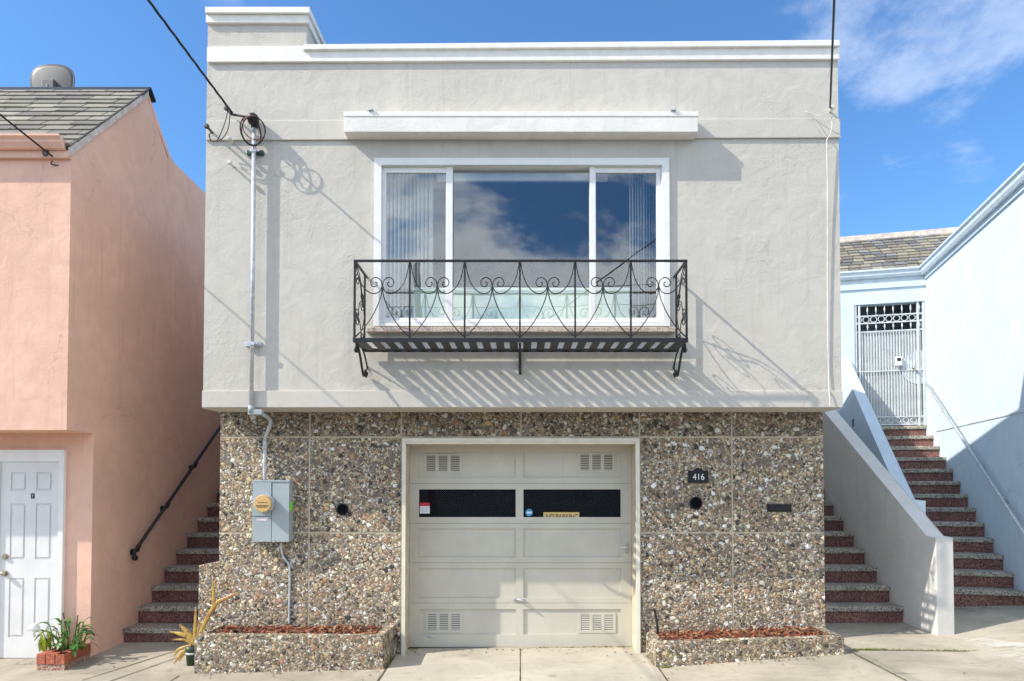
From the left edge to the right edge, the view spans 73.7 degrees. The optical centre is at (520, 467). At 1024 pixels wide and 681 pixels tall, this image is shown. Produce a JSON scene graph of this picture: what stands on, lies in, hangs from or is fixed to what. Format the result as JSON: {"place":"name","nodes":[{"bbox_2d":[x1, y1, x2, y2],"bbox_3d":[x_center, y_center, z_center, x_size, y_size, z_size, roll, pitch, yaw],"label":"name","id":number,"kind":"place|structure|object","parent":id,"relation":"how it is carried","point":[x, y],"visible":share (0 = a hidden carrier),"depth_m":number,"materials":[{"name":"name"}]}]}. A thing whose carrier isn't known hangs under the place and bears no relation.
{"place":"outdoors","nodes":[
{"label":"outdoors","id":0,"kind":"place"},
{"bbox_2d":[0,586,1023,680],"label":"sidewalk","id":1,"kind":"structure","parent":0,"point":[998,631],"depth_m":6.87,"materials":[{"name":"concrete"}]},
{"bbox_2d":[36,643,90,670],"bbox_3d":[-4.854,2.092,7.285,0.302,0.320,0.485,0,-2,0],"label":"brick planter","id":2,"kind":"object","parent":1,"relation":"on","point":[54,659],"visible":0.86,"depth_m":7.08,"materials":[{"name":"orange brick"}]},
{"bbox_2d":[28,613,98,657],"bbox_3d":[-4.883,1.814,7.345,0.706,0.469,0.477,0,-2,0],"label":"calla lily","id":3,"kind":"object","parent":2,"relation":"in","point":[44,643],"visible":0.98,"depth_m":7.29,"materials":[{"name":"green plant"}]},
{"bbox_2d":[0,87,220,657],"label":"pink house","id":4,"kind":"structure","parent":1,"relation":"on","point":[109,424],"depth_m":7.76,"materials":[{"name":"paint"}]},
{"bbox_2d":[0,114,52,156],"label":"phone cable","id":5,"kind":"object","parent":4,"relation":"attached to","point":[18,129],"visible":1,"depth_m":6.84,"materials":[{"name":"black rubber"}]},
{"bbox_2d":[0,462,58,657],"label":"front door","id":6,"kind":"structure","parent":4,"relation":"in","point":[31,532],"depth_m":7.56,"materials":[{"name":"white wood"}]},
{"bbox_2d":[42,150,48,156],"bbox_3d":[-5.000,-3.314,7.239,0.073,0.073,0.119,0,-2,0],"label":"cable anchor","id":7,"kind":"object","parent":4,"relation":"attached to","point":[44,153],"visible":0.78,"depth_m":7.18,"materials":[{"name":"grey metal"}]},
{"bbox_2d":[30,64,74,86],"bbox_3d":[-6.279,-4.993,9.089,0.602,0.864,0.159,0,-2,0],"label":"satellite dish","id":8,"kind":"object","parent":4,"relation":"attached to","point":[52,75],"visible":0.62,"depth_m":9.15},
{"bbox_2d":[130,424,220,560],"bbox_3d":[-4.699,-0.082,9.910,0.121,2.509,3.261,0,-2,0],"label":"handrail","id":9,"kind":"object","parent":4,"relation":"attached to","point":[135,550],"visible":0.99,"depth_m":9.05,"materials":[{"name":"metal"}]},
{"bbox_2d":[123,490,219,642],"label":"staircase","id":10,"kind":"structure","parent":1,"relation":"on","point":[173,604],"depth_m":8.82,"materials":[{"name":"brown stone"}]},
{"bbox_2d":[169,580,237,665],"bbox_3d":[-3.349,1.640,7.253,0.727,0.905,0.132,0,-2,0],"label":"potted succulent","id":11,"kind":"object","parent":1,"relation":"on","point":[188,650],"visible":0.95,"depth_m":7.21,"materials":[{"name":"yellow plant"}]},
{"bbox_2d":[198,561,218,631],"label":"pebble pier","id":12,"kind":"structure","parent":1,"relation":"on","point":[208,573],"depth_m":7.59,"materials":[{"name":"beige stone"}]},
{"bbox_2d":[194,624,394,673],"bbox_3d":[-2.340,2.045,7.189,1.940,0.688,0.541,0,-2,0],"label":"planter","id":13,"kind":"object","parent":1,"relation":"on","point":[247,652],"visible":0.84,"depth_m":6.92,"materials":[{"name":"beige stone"}]},
{"bbox_2d":[214,624,381,633],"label":"mulch","id":14,"kind":"object","parent":13,"relation":"in","point":[337,629],"visible":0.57,"depth_m":7.26,"materials":[{"name":"brown wood"}]},
{"bbox_2d":[202,7,842,654],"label":"grey house","id":15,"kind":"structure","parent":1,"relation":"on","point":[530,151],"depth_m":7.22,"materials":[{"name":"paint"}]},
{"bbox_2d":[204,123,212,133],"bbox_3d":[-3.243,-3.531,7.115,0.051,0.051,0.149,0,-2,0],"label":"cable anchor","id":16,"kind":"object","parent":15,"relation":"attached to","point":[206,126],"visible":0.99,"depth_m":7.06,"materials":[{"name":"grey metal"}]},
{"bbox_2d":[245,112,271,479],"bbox_3d":[-2.752,-1.781,7.260,0.212,3.822,0.528,0,-2,6],"label":"service mast","id":17,"kind":"object","parent":15,"relation":"attached to","point":[253,152],"visible":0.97,"depth_m":7.10,"materials":[{"name":"grey metal"}]},
{"bbox_2d":[230,113,245,116],"bbox_3d":[-2.893,-3.653,7.095,0.235,0.071,0.082,0,-2,0],"label":"drip wire","id":18,"kind":"object","parent":17,"relation":"attached to","point":[233,114],"visible":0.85,"depth_m":7.07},
{"bbox_2d":[240,116,261,145],"bbox_3d":[-2.800,-3.493,7.089,0.218,0.280,0.068,1,-2,-33],"label":"wire loop","id":19,"kind":"object","parent":17,"relation":"hanging from","point":[259,129],"visible":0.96,"depth_m":7.10,"materials":[{"name":"black rubber"}]},
{"bbox_2d":[241,116,265,144],"bbox_3d":[-2.751,-3.475,7.038,0.235,0.266,0.101,1,-2,-23],"label":"wire loop","id":20,"kind":"object","parent":17,"relation":"hanging from","point":[242,133],"visible":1,"depth_m":7.03,"materials":[{"name":"black rubber"}]},
{"bbox_2d":[242,115,265,139],"bbox_3d":[-2.752,-3.514,7.060,0.236,0.244,0.030,1,-2,-32],"label":"wire loop","id":21,"kind":"object","parent":17,"relation":"hanging from","point":[247,135],"visible":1,"depth_m":7.04,"materials":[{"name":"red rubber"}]},
{"bbox_2d":[252,480,293,541],"bbox_3d":[-2.688,0.470,7.375,0.406,0.671,0.228,0,-2,0],"label":"meter box","id":22,"kind":"object","parent":15,"relation":"attached to","point":[272,509],"visible":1,"depth_m":7.36,"materials":[{"name":"grey metal"}]},
{"bbox_2d":[280,542,290,623],"bbox_3d":[-2.563,1.259,7.450,0.117,0.895,0.038,0,-2,-17],"label":"conduit","id":23,"kind":"object","parent":15,"relation":"attached to","point":[289,590],"visible":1,"depth_m":7.45,"materials":[{"name":"grey metal"}]},
{"bbox_2d":[336,503,348,515],"bbox_3d":[-1.948,0.458,7.484,0.132,0.132,0.012,0,-2,0],"label":"vent pipe","id":24,"kind":"object","parent":15,"relation":"attached to","point":[342,509],"visible":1,"depth_m":7.49,"materials":[{"name":"metal"}]},
{"bbox_2d":[386,174,432,317],"bbox_3d":[-1.202,-2.418,7.436,0.498,1.706,0.079,0,-2,0],"label":"vertical blind","id":25,"kind":"object","parent":15,"relation":"hanging from","point":[410,217],"visible":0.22,"depth_m":7.43,"materials":[{"name":"white plastic"}]},
{"bbox_2d":[353,260,687,377],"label":"balcony","id":26,"kind":"structure","parent":15,"relation":"attached to","point":[365,346],"depth_m":6.65,"materials":[{"name":"metal"}]},
{"bbox_2d":[409,445,631,647],"bbox_3d":[0.004,0.890,7.842,2.530,2.360,0.274,0,-2,0],"label":"garage door","id":27,"kind":"structure","parent":15,"relation":"in","point":[484,572],"depth_m":7.78,"materials":[{"name":"paint"}]},
{"bbox_2d":[420,503,429,513],"bbox_3d":[-1.089,0.461,7.793,0.113,0.124,0.002,0,-2,0],"label":"notice sticker","id":28,"kind":"object","parent":27,"relation":"attached to","point":[424,508],"visible":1,"depth_m":7.79,"materials":[{"name":"white paper"}]},
{"bbox_2d":[525,509,532,515],"bbox_3d":[0.101,0.512,7.792,0.083,0.084,0.003,0,-2,0],"label":"round sticker","id":29,"kind":"object","parent":27,"relation":"attached to","point":[528,512],"visible":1,"depth_m":7.79,"materials":[{"name":"blue plastic"}]},
{"bbox_2d":[543,512,578,516],"bbox_3d":[0.469,0.562,7.790,0.409,0.109,0.004,0,-2,0],"label":"no parking sign","id":30,"kind":"object","parent":27,"relation":"attached to","point":[560,514],"visible":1,"depth_m":7.79,"materials":[{"name":"gold metal"}]},
{"bbox_2d":[366,158,675,333],"bbox_3d":[0.007,-2.326,7.221,3.203,1.855,0.284,0,-2,0],"label":"window","id":31,"kind":"structure","parent":15,"relation":"in","point":[599,169],"depth_m":7.17,"materials":[{"name":"white plastic"}]},
{"bbox_2d":[413,287,629,318],"bbox_3d":[0.015,-1.607,7.332,2.336,0.654,0.045,0,-2,0],"label":"window panel","id":32,"kind":"structure","parent":31,"relation":"in","point":[507,302],"depth_m":7.33,"materials":[{"name":"glass"}]},
{"bbox_2d":[629,174,655,317],"bbox_3d":[1.335,-2.418,7.436,0.302,1.706,0.083,0,-2,0],"label":"vertical blind","id":33,"kind":"object","parent":15,"relation":"hanging from","point":[638,212],"visible":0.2,"depth_m":7.42,"materials":[{"name":"white plastic"}]},
{"bbox_2d":[690,497,701,508],"bbox_3d":[1.928,0.387,7.486,0.140,0.140,0.012,0,-2,0],"label":"vent pipe","id":34,"kind":"object","parent":15,"relation":"attached to","point":[695,502],"visible":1,"depth_m":7.49,"materials":[{"name":"metal"}]},
{"bbox_2d":[688,468,707,482],"bbox_3d":[1.953,0.085,7.491,0.219,0.163,0.017,0,-2,0],"label":"number plate","id":35,"kind":"object","parent":15,"relation":"attached to","point":[697,475],"visible":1,"depth_m":7.49,"materials":[{"name":"metal"}]},
{"bbox_2d":[767,504,791,511],"bbox_3d":[2.841,0.441,7.481,0.266,0.086,0.020,0,-2,0],"label":"mail slot","id":36,"kind":"object","parent":15,"relation":"attached to","point":[779,507],"visible":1,"depth_m":7.48,"materials":[{"name":"metal"}]},
{"bbox_2d":[805,111,832,406],"bbox_3d":[3.135,-2.189,7.122,0.274,3.126,0.094,0,-2,0],"label":"cable","id":37,"kind":"object","parent":15,"relation":"attached to","point":[809,113],"depth_m":7.15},
{"bbox_3d":[3.269,-3.767,7.172,0.051,0.051,0.089,0,-2,0],"label":"cable anchor","id":38,"kind":"object","parent":15,"relation":"attached to","visible":0},
{"bbox_2d":[829,0,835,107],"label":"phone cable","id":39,"kind":"object","parent":38,"relation":"attached to","point":[832,40],"visible":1,"depth_m":5.99,"materials":[{"name":"black rubber"}]},
{"bbox_3d":[-3.051,-3.728,7.131,0.044,0.044,0.129,0,-2,0],"label":"cable anchor","id":40,"kind":"object","parent":15,"relation":"attached to","visible":0},
{"bbox_2d":[147,0,232,112],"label":"service drop","id":41,"kind":"object","parent":40,"relation":"attached to","point":[185,49],"visible":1,"depth_m":6.19,"materials":[{"name":"black rubber"}]},
{"bbox_2d":[208,110,229,141],"bbox_3d":[-3.131,-3.560,7.088,0.240,0.379,0.048,0,-2,6],"label":"wire loop","id":42,"kind":"object","parent":40,"relation":"hanging from","point":[221,130],"visible":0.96,"depth_m":7.06,"materials":[{"name":"black rubber"}]},
{"bbox_2d":[646,624,843,666],"bbox_3d":[2.328,2.045,7.169,1.916,0.687,0.581,0,-2,0],"label":"planter","id":43,"kind":"object","parent":1,"relation":"on","point":[661,652],"visible":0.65,"depth_m":6.88,"materials":[{"name":"stone"}]},
{"bbox_2d":[653,609,658,633],"bbox_3d":[1.458,1.647,7.327,0.036,0.261,0.071,1,-2,-43],"label":"pipe stub","id":44,"kind":"object","parent":43,"relation":"attached to","point":[656,621],"visible":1,"depth_m":7.31,"materials":[{"name":"metal"}]},
{"bbox_2d":[657,625,827,639],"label":"mulch","id":45,"kind":"object","parent":43,"relation":"in","point":[771,631],"visible":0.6,"depth_m":7.24,"materials":[{"name":"brown wood"}]},
{"bbox_2d":[824,488,903,622],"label":"staircase","id":46,"kind":"structure","parent":1,"relation":"on","point":[855,592],"depth_m":8.58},
{"bbox_2d":[841,360,925,514],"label":"stair wall","id":47,"kind":"structure","parent":1,"relation":"on","point":[866,427],"depth_m":10.77,"materials":[{"name":"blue paint"}]},
{"bbox_2d":[823,410,954,635],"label":"stair wall","id":48,"kind":"structure","parent":1,"relation":"on","point":[903,541],"depth_m":8.56,"materials":[{"name":"paint"}]},
{"bbox_2d":[836,163,1023,590],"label":"blue house","id":49,"kind":"structure","parent":1,"relation":"on","point":[964,281],"depth_m":10.15,"materials":[{"name":"paint"}]},
{"bbox_2d":[854,301,925,424],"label":"metal gate","id":50,"kind":"structure","parent":49,"relation":"attached to","point":[890,368],"depth_m":12.29,"materials":[{"name":"metal"}]},
{"bbox_2d":[924,381,1023,534],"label":"handrail","id":51,"kind":"object","parent":49,"relation":"attached to","point":[998,493],"visible":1,"depth_m":9.70,"materials":[{"name":"white metal"}]},
{"bbox_2d":[881,425,1023,606],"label":"staircase","id":52,"kind":"structure","parent":1,"relation":"on","point":[932,484],"depth_m":10.04,"materials":[{"name":"brown stone"}]},
{"bbox_2d":[0,0,1023,236],"label":"sky","id":53,"kind":"structure","parent":0,"point":[931,92],"materials":[{"name":"blue"}]},
{"bbox_2d":[380,647,659,680],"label":"driveway","id":54,"kind":"structure","parent":0,"point":[580,664],"depth_m":6.99,"materials":[{"name":"concrete"}]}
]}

